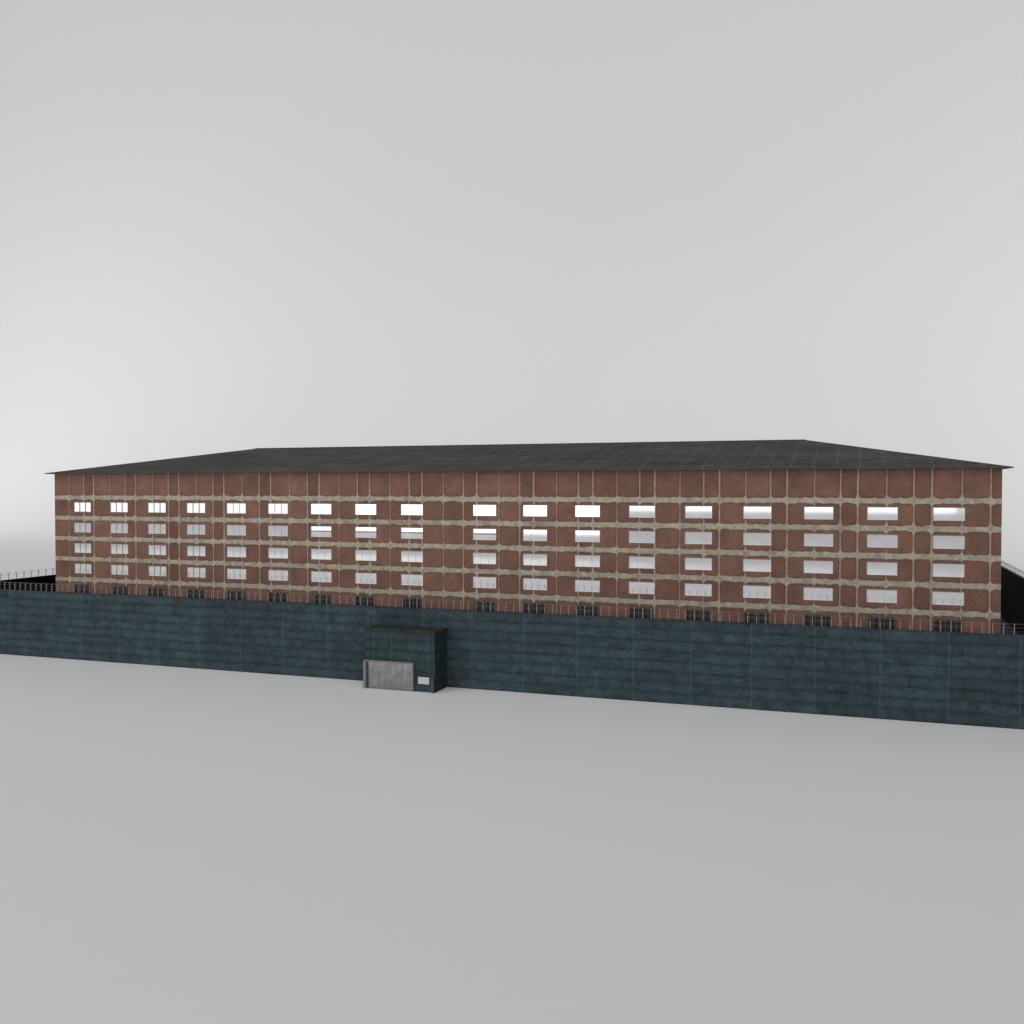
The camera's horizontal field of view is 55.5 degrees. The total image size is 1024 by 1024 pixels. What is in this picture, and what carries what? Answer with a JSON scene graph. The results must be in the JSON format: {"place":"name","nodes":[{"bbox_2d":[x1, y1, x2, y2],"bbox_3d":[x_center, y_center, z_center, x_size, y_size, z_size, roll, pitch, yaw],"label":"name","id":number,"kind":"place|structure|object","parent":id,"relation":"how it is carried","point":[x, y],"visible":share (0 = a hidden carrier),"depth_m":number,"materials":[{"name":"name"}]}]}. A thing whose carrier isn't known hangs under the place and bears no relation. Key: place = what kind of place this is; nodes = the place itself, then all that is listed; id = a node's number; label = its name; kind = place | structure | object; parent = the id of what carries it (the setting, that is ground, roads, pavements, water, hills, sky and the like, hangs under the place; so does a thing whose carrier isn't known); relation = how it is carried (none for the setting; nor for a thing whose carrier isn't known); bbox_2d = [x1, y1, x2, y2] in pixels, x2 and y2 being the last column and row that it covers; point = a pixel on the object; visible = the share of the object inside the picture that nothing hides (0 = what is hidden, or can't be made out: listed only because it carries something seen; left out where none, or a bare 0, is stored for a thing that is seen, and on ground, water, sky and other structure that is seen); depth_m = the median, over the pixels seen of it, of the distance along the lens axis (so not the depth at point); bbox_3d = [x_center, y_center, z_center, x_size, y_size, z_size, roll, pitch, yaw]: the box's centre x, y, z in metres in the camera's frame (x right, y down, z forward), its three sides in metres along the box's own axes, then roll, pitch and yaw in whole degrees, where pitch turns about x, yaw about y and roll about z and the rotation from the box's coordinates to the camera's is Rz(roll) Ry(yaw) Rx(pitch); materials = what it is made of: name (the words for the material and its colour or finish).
{"place":"outdoors","nodes":[
{"label":"outdoors","id":0,"kind":"place"},
{"bbox_2d":[0,0,1023,1023],"bbox_3d":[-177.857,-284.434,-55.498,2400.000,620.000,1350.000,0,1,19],"label":"ground","id":1,"kind":"structure","parent":0,"point":[231,225],"depth_m":517.02,"materials":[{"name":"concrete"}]},
{"bbox_2d":[363,624,447,692],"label":"gatehouse","id":2,"kind":"object","parent":1,"relation":"on","point":[406,658],"visible":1,"depth_m":117.08,"materials":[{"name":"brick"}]},
{"bbox_2d":[363,660,413,691],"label":"shutter door","id":3,"kind":"structure","parent":2,"relation":"in","point":[377,674],"depth_m":117.46,"materials":[{"name":"metal"}]},
{"bbox_2d":[417,676,429,684],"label":"window","id":4,"kind":"structure","parent":2,"relation":"in","point":[421,680],"depth_m":115.98,"materials":[{"name":"glass"}]},
{"bbox_2d":[430,677,433,692],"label":"gate post","id":5,"kind":"object","parent":1,"relation":"on","point":[432,684],"visible":1,"depth_m":115.37,"materials":[{"name":"metal"}]},
{"bbox_2d":[0,566,1023,729],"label":"perimeter wall","id":6,"kind":"structure","parent":1,"relation":"on","point":[961,678],"depth_m":113.41,"materials":[{"name":"stone"}]},
{"bbox_2d":[0,569,55,579],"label":"barbed wire fence","id":7,"kind":"object","parent":6,"relation":"on","point":[26,573],"visible":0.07,"depth_m":161.19,"materials":[{"name":"metal"}]},
{"bbox_2d":[0,582,410,607],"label":"barbed wire fence","id":8,"kind":"object","parent":6,"relation":"on","point":[199,593],"visible":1,"depth_m":131.30,"materials":[{"name":"metal"}]},
{"bbox_2d":[416,599,1016,634],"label":"barbed wire fence","id":9,"kind":"object","parent":6,"relation":"on","point":[703,615],"visible":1,"depth_m":108.95,"materials":[{"name":"metal"}]},
{"bbox_2d":[1002,561,1023,576],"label":"barbed wire fence","id":10,"kind":"object","parent":6,"relation":"on","point":[1005,564],"visible":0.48,"depth_m":170.26,"materials":[{"name":"metal"}]},
{"bbox_2d":[1000,618,1019,634],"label":"yard","id":11,"kind":"structure","parent":1,"relation":"on","point":[1009,629],"depth_m":167.33,"materials":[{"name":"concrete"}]},
{"bbox_2d":[44,439,1013,633],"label":"prison building","id":12,"kind":"structure","parent":0,"point":[806,529],"depth_m":126.32,"materials":[{"name":"brick"}]},
{"bbox_2d":[74,502,90,511],"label":"window","id":13,"kind":"structure","parent":12,"relation":"in","point":[78,506],"depth_m":150.93,"materials":[{"name":"white glass"}]},
{"bbox_2d":[74,523,90,532],"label":"window","id":14,"kind":"structure","parent":12,"relation":"in","point":[78,527],"depth_m":151.00,"materials":[{"name":"white glass"}]},
{"bbox_2d":[74,543,90,552],"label":"window","id":15,"kind":"structure","parent":12,"relation":"in","point":[78,547],"depth_m":151.11,"materials":[{"name":"white glass"}]},
{"bbox_2d":[74,584,90,592],"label":"barred window","id":16,"kind":"structure","parent":12,"relation":"in","point":[87,586],"depth_m":151.04,"materials":[{"name":"black glass"}]},
{"bbox_2d":[75,564,90,573],"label":"window","id":17,"kind":"structure","parent":12,"relation":"in","point":[79,568],"depth_m":151.15,"materials":[{"name":"white glass"}]},
{"bbox_2d":[110,502,127,511],"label":"window","id":18,"kind":"structure","parent":12,"relation":"in","point":[114,506],"depth_m":148.62,"materials":[{"name":"white glass"}]},
{"bbox_2d":[111,523,127,532],"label":"window","id":19,"kind":"structure","parent":12,"relation":"in","point":[115,527],"depth_m":148.66,"materials":[{"name":"white glass"}]},
{"bbox_2d":[111,544,127,553],"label":"window","id":20,"kind":"structure","parent":12,"relation":"in","point":[115,548],"depth_m":148.73,"materials":[{"name":"white glass"}]},
{"bbox_2d":[111,565,127,574],"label":"window","id":21,"kind":"structure","parent":12,"relation":"in","point":[115,569],"depth_m":148.84,"materials":[{"name":"white glass"}]},
{"bbox_2d":[111,585,127,594],"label":"barred window","id":22,"kind":"structure","parent":12,"relation":"in","point":[120,591],"depth_m":148.81,"materials":[{"name":"black glass"}]},
{"bbox_2d":[148,503,165,512],"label":"window","id":23,"kind":"structure","parent":12,"relation":"in","point":[152,507],"depth_m":146.25,"materials":[{"name":"white glass"}]},
{"bbox_2d":[148,524,165,533],"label":"window","id":24,"kind":"structure","parent":12,"relation":"in","point":[152,528],"depth_m":146.32,"materials":[{"name":"white glass"}]},
{"bbox_2d":[148,545,165,554],"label":"window","id":25,"kind":"structure","parent":12,"relation":"in","point":[152,549],"depth_m":146.43,"materials":[{"name":"white glass"}]},
{"bbox_2d":[148,566,165,575],"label":"window","id":26,"kind":"structure","parent":12,"relation":"in","point":[152,570],"depth_m":146.50,"materials":[{"name":"white glass"}]},
{"bbox_2d":[148,587,165,595],"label":"barred window","id":27,"kind":"structure","parent":12,"relation":"in","point":[160,592],"depth_m":146.53,"materials":[{"name":"black glass"}]},
{"bbox_2d":[187,503,204,512],"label":"window","id":28,"kind":"structure","parent":12,"relation":"in","point":[191,507],"depth_m":143.91,"materials":[{"name":"white glass"}]},
{"bbox_2d":[187,524,204,534],"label":"window","id":29,"kind":"structure","parent":12,"relation":"in","point":[194,529],"depth_m":143.98,"materials":[{"name":"white glass"}]},
{"bbox_2d":[187,546,204,555],"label":"window","id":30,"kind":"structure","parent":12,"relation":"in","point":[191,550],"depth_m":144.09,"materials":[{"name":"white glass"}]},
{"bbox_2d":[187,588,204,597],"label":"barred window","id":31,"kind":"structure","parent":12,"relation":"in","point":[202,594],"depth_m":144.19,"materials":[{"name":"black glass"}]},
{"bbox_2d":[187,567,205,577],"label":"window","id":32,"kind":"structure","parent":12,"relation":"in","point":[196,572],"depth_m":144.16,"materials":[{"name":"white glass"}]},
{"bbox_2d":[227,590,244,599],"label":"barred window","id":33,"kind":"structure","parent":12,"relation":"in","point":[239,594],"depth_m":141.82,"materials":[{"name":"black glass"}]},
{"bbox_2d":[227,503,245,513],"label":"window","id":34,"kind":"structure","parent":12,"relation":"in","point":[240,508],"depth_m":141.54,"materials":[{"name":"white glass"}]},
{"bbox_2d":[227,525,245,535],"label":"window","id":35,"kind":"structure","parent":12,"relation":"in","point":[231,529],"depth_m":141.65,"materials":[{"name":"white glass"}]},
{"bbox_2d":[227,547,245,556],"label":"window","id":36,"kind":"structure","parent":12,"relation":"in","point":[231,551],"depth_m":141.73,"materials":[{"name":"white glass"}]},
{"bbox_2d":[227,568,245,578],"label":"window","id":37,"kind":"structure","parent":12,"relation":"in","point":[231,573],"depth_m":141.82,"materials":[{"name":"white glass"}]},
{"bbox_2d":[268,503,287,513],"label":"window","id":38,"kind":"structure","parent":12,"relation":"in","point":[273,508],"depth_m":139.23,"materials":[{"name":"white glass"}]},
{"bbox_2d":[268,526,287,535],"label":"window","id":39,"kind":"structure","parent":12,"relation":"in","point":[272,530],"depth_m":139.31,"materials":[{"name":"white glass"}]},
{"bbox_2d":[268,548,287,558],"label":"window","id":40,"kind":"structure","parent":12,"relation":"in","point":[272,552],"depth_m":139.38,"materials":[{"name":"white glass"}]},
{"bbox_2d":[268,570,287,580],"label":"window","id":41,"kind":"structure","parent":12,"relation":"in","point":[280,575],"depth_m":139.45,"materials":[{"name":"white glass"}]},
{"bbox_2d":[269,592,286,601],"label":"barred window","id":42,"kind":"structure","parent":12,"relation":"in","point":[277,594],"depth_m":139.42,"materials":[{"name":"black glass"}]},
{"bbox_2d":[311,504,330,513],"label":"window","id":43,"kind":"structure","parent":12,"relation":"in","point":[315,508],"depth_m":136.90,"materials":[{"name":"white glass"}]},
{"bbox_2d":[311,526,330,536],"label":"window","id":44,"kind":"structure","parent":12,"relation":"in","point":[316,531],"depth_m":136.95,"materials":[{"name":"white glass"}]},
{"bbox_2d":[311,549,330,559],"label":"window","id":45,"kind":"structure","parent":12,"relation":"in","point":[322,554],"depth_m":137.05,"materials":[{"name":"white glass"}]},
{"bbox_2d":[311,571,330,581],"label":"window","id":46,"kind":"structure","parent":12,"relation":"in","point":[316,576],"depth_m":137.19,"materials":[{"name":"white glass"}]},
{"bbox_2d":[311,593,330,603],"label":"barred window","id":47,"kind":"structure","parent":12,"relation":"in","point":[316,596],"depth_m":137.12,"materials":[{"name":"black glass"}]},
{"bbox_2d":[355,504,375,514],"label":"window","id":48,"kind":"structure","parent":12,"relation":"in","point":[360,509],"depth_m":134.57,"materials":[{"name":"white glass"}]},
{"bbox_2d":[355,527,375,537],"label":"window","id":49,"kind":"structure","parent":12,"relation":"in","point":[360,532],"depth_m":134.63,"materials":[{"name":"white glass"}]},
{"bbox_2d":[355,550,375,560],"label":"window","id":50,"kind":"structure","parent":12,"relation":"in","point":[360,555],"depth_m":134.73,"materials":[{"name":"white glass"}]},
{"bbox_2d":[355,573,375,583],"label":"window","id":51,"kind":"structure","parent":12,"relation":"in","point":[362,578],"depth_m":134.80,"materials":[{"name":"white glass"}]},
{"bbox_2d":[356,595,375,605],"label":"barred window","id":52,"kind":"structure","parent":12,"relation":"in","point":[363,600],"depth_m":134.81,"materials":[{"name":"black glass"}]},
{"bbox_2d":[401,597,421,607],"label":"barred window","id":53,"kind":"structure","parent":12,"relation":"in","point":[413,603],"depth_m":132.48,"materials":[{"name":"black glass"}]},
{"bbox_2d":[401,504,422,514],"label":"window","id":54,"kind":"structure","parent":12,"relation":"in","point":[406,509],"depth_m":132.19,"materials":[{"name":"white glass"}]},
{"bbox_2d":[401,528,422,538],"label":"window","id":55,"kind":"structure","parent":12,"relation":"in","point":[406,533],"depth_m":132.29,"materials":[{"name":"white glass"}]},
{"bbox_2d":[401,551,422,561],"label":"window","id":56,"kind":"structure","parent":12,"relation":"in","point":[406,556],"depth_m":132.37,"materials":[{"name":"white glass"}]},
{"bbox_2d":[401,574,422,585],"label":"window","id":57,"kind":"structure","parent":12,"relation":"in","point":[406,579],"depth_m":132.45,"materials":[{"name":"white glass"}]},
{"bbox_2d":[473,600,494,610],"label":"barred window","id":58,"kind":"structure","parent":12,"relation":"in","point":[479,606],"depth_m":129.03,"materials":[{"name":"black glass"}]},
{"bbox_2d":[473,505,495,515],"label":"window","id":59,"kind":"structure","parent":12,"relation":"in","point":[478,510],"depth_m":128.69,"materials":[{"name":"white glass"}]},
{"bbox_2d":[473,529,495,539],"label":"window","id":60,"kind":"structure","parent":12,"relation":"in","point":[478,534],"depth_m":128.75,"materials":[{"name":"white glass"}]},
{"bbox_2d":[473,553,495,563],"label":"window","id":61,"kind":"structure","parent":12,"relation":"in","point":[478,558],"depth_m":128.84,"materials":[{"name":"white glass"}]},
{"bbox_2d":[473,576,495,587],"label":"window","id":62,"kind":"structure","parent":12,"relation":"in","point":[478,582],"depth_m":128.94,"materials":[{"name":"white glass"}]},
{"bbox_2d":[523,505,546,516],"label":"window","id":63,"kind":"structure","parent":12,"relation":"in","point":[528,510],"depth_m":126.32,"materials":[{"name":"white glass"}]},
{"bbox_2d":[523,529,546,540],"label":"window","id":64,"kind":"structure","parent":12,"relation":"in","point":[528,534],"depth_m":126.44,"materials":[{"name":"white glass"}]},
{"bbox_2d":[523,554,546,565],"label":"window","id":65,"kind":"structure","parent":12,"relation":"in","point":[528,559],"depth_m":126.48,"materials":[{"name":"white glass"}]},
{"bbox_2d":[523,578,546,589],"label":"window","id":66,"kind":"structure","parent":12,"relation":"in","point":[528,583],"depth_m":126.60,"materials":[{"name":"white glass"}]},
{"bbox_2d":[524,602,545,612],"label":"barred window","id":67,"kind":"structure","parent":12,"relation":"in","point":[532,606],"depth_m":126.66,"materials":[{"name":"black glass"}]},
{"bbox_2d":[575,505,599,516],"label":"window","id":68,"kind":"structure","parent":12,"relation":"in","point":[580,510],"depth_m":124.01,"materials":[{"name":"white glass"}]},
{"bbox_2d":[575,530,599,541],"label":"window","id":69,"kind":"structure","parent":12,"relation":"in","point":[580,535],"depth_m":124.09,"materials":[{"name":"white glass"}]},
{"bbox_2d":[575,555,599,566],"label":"window","id":70,"kind":"structure","parent":12,"relation":"in","point":[580,560],"depth_m":124.18,"materials":[{"name":"white glass"}]},
{"bbox_2d":[575,580,599,591],"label":"window","id":71,"kind":"structure","parent":12,"relation":"in","point":[580,585],"depth_m":124.24,"materials":[{"name":"white glass"}]},
{"bbox_2d":[576,604,598,615],"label":"barred window","id":72,"kind":"structure","parent":12,"relation":"in","point":[580,608],"depth_m":124.27,"materials":[{"name":"black glass"}]},
{"bbox_2d":[630,607,652,617],"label":"barred window","id":73,"kind":"structure","parent":12,"relation":"in","point":[638,610],"depth_m":121.90,"materials":[{"name":"black glass"}]},
{"bbox_2d":[629,506,654,517],"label":"window","id":74,"kind":"structure","parent":12,"relation":"in","point":[634,511],"depth_m":121.66,"materials":[{"name":"white glass"}]},
{"bbox_2d":[629,531,654,542],"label":"window","id":75,"kind":"structure","parent":12,"relation":"in","point":[634,536],"depth_m":121.75,"materials":[{"name":"white glass"}]},
{"bbox_2d":[629,556,654,568],"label":"window","id":76,"kind":"structure","parent":12,"relation":"in","point":[634,561],"depth_m":121.82,"materials":[{"name":"white glass"}]},
{"bbox_2d":[629,582,654,593],"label":"window","id":77,"kind":"structure","parent":12,"relation":"in","point":[634,587],"depth_m":121.90,"materials":[{"name":"white glass"}]},
{"bbox_2d":[686,609,709,620],"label":"barred window","id":78,"kind":"structure","parent":12,"relation":"in","point":[689,612],"depth_m":119.63,"materials":[{"name":"black glass"}]},
{"bbox_2d":[685,506,711,517],"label":"window","id":79,"kind":"structure","parent":12,"relation":"in","point":[690,511],"depth_m":119.34,"materials":[{"name":"white glass"}]},
{"bbox_2d":[685,532,711,543],"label":"window","id":80,"kind":"structure","parent":12,"relation":"in","point":[690,537],"depth_m":119.42,"materials":[{"name":"white glass"}]},
{"bbox_2d":[685,558,711,569],"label":"window","id":81,"kind":"structure","parent":12,"relation":"in","point":[690,563],"depth_m":119.48,"materials":[{"name":"white glass"}]},
{"bbox_2d":[685,583,711,595],"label":"window","id":82,"kind":"structure","parent":12,"relation":"in","point":[690,589],"depth_m":119.57,"materials":[{"name":"white glass"}]},
{"bbox_2d":[743,533,770,544],"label":"window","id":83,"kind":"structure","parent":12,"relation":"in","point":[748,538],"depth_m":117.08,"materials":[{"name":"white glass"}]},
{"bbox_2d":[743,559,770,571],"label":"window","id":84,"kind":"structure","parent":12,"relation":"in","point":[754,565],"depth_m":117.14,"materials":[{"name":"white glass"}]},
{"bbox_2d":[743,585,770,598],"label":"window","id":85,"kind":"structure","parent":12,"relation":"in","point":[749,591],"depth_m":117.23,"materials":[{"name":"white glass"}]},
{"bbox_2d":[744,611,769,622],"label":"barred window","id":86,"kind":"structure","parent":12,"relation":"in","point":[761,616],"depth_m":117.26,"materials":[{"name":"black glass"}]},
{"bbox_2d":[743,506,771,518],"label":"window","id":87,"kind":"structure","parent":12,"relation":"in","point":[749,512],"depth_m":117.00,"materials":[{"name":"white glass"}]},
{"bbox_2d":[803,587,832,600],"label":"window","id":88,"kind":"structure","parent":12,"relation":"in","point":[810,593],"depth_m":114.88,"materials":[{"name":"white glass"}]},
{"bbox_2d":[805,614,830,625],"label":"barred window","id":89,"kind":"structure","parent":12,"relation":"in","point":[826,621],"depth_m":114.93,"materials":[{"name":"black glass"}]},
{"bbox_2d":[804,507,832,519],"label":"window","id":90,"kind":"structure","parent":12,"relation":"in","point":[809,512],"depth_m":114.65,"materials":[{"name":"white glass"}]},
{"bbox_2d":[804,534,832,546],"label":"window","id":91,"kind":"structure","parent":12,"relation":"in","point":[826,540],"depth_m":114.74,"materials":[{"name":"white glass"}]},
{"bbox_2d":[804,560,832,573],"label":"window","id":92,"kind":"structure","parent":12,"relation":"in","point":[826,567],"depth_m":114.79,"materials":[{"name":"white glass"}]},
{"bbox_2d":[868,616,894,628],"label":"barred window","id":93,"kind":"structure","parent":12,"relation":"in","point":[880,621],"depth_m":112.60,"materials":[{"name":"black glass"}]},
{"bbox_2d":[867,562,896,575],"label":"window","id":94,"kind":"structure","parent":12,"relation":"in","point":[873,568],"depth_m":112.46,"materials":[{"name":"white glass"}]},
{"bbox_2d":[867,589,896,602],"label":"window","id":95,"kind":"structure","parent":12,"relation":"in","point":[881,596],"depth_m":112.53,"materials":[{"name":"white glass"}]},
{"bbox_2d":[867,507,897,519],"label":"window","id":96,"kind":"structure","parent":12,"relation":"in","point":[873,513],"depth_m":112.32,"materials":[{"name":"white glass"}]},
{"bbox_2d":[867,534,897,547],"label":"window","id":97,"kind":"structure","parent":12,"relation":"in","point":[879,541],"depth_m":112.38,"materials":[{"name":"white glass"}]},
{"bbox_2d":[933,619,961,631],"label":"barred window","id":98,"kind":"structure","parent":12,"relation":"in","point":[954,628],"depth_m":110.26,"materials":[{"name":"black glass"}]},
{"bbox_2d":[932,591,963,605],"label":"window","id":99,"kind":"structure","parent":12,"relation":"in","point":[938,598],"depth_m":110.21,"materials":[{"name":"white glass"}]},
{"bbox_2d":[933,563,963,576],"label":"window","id":100,"kind":"structure","parent":12,"relation":"in","point":[939,570],"depth_m":110.13,"materials":[{"name":"white glass"}]},
{"bbox_2d":[933,507,964,520],"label":"window","id":101,"kind":"structure","parent":12,"relation":"in","point":[939,513],"depth_m":109.99,"materials":[{"name":"white glass"}]},
{"bbox_2d":[933,535,964,548],"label":"window","id":102,"kind":"structure","parent":12,"relation":"in","point":[939,542],"depth_m":110.04,"materials":[{"name":"white glass"}]}
]}

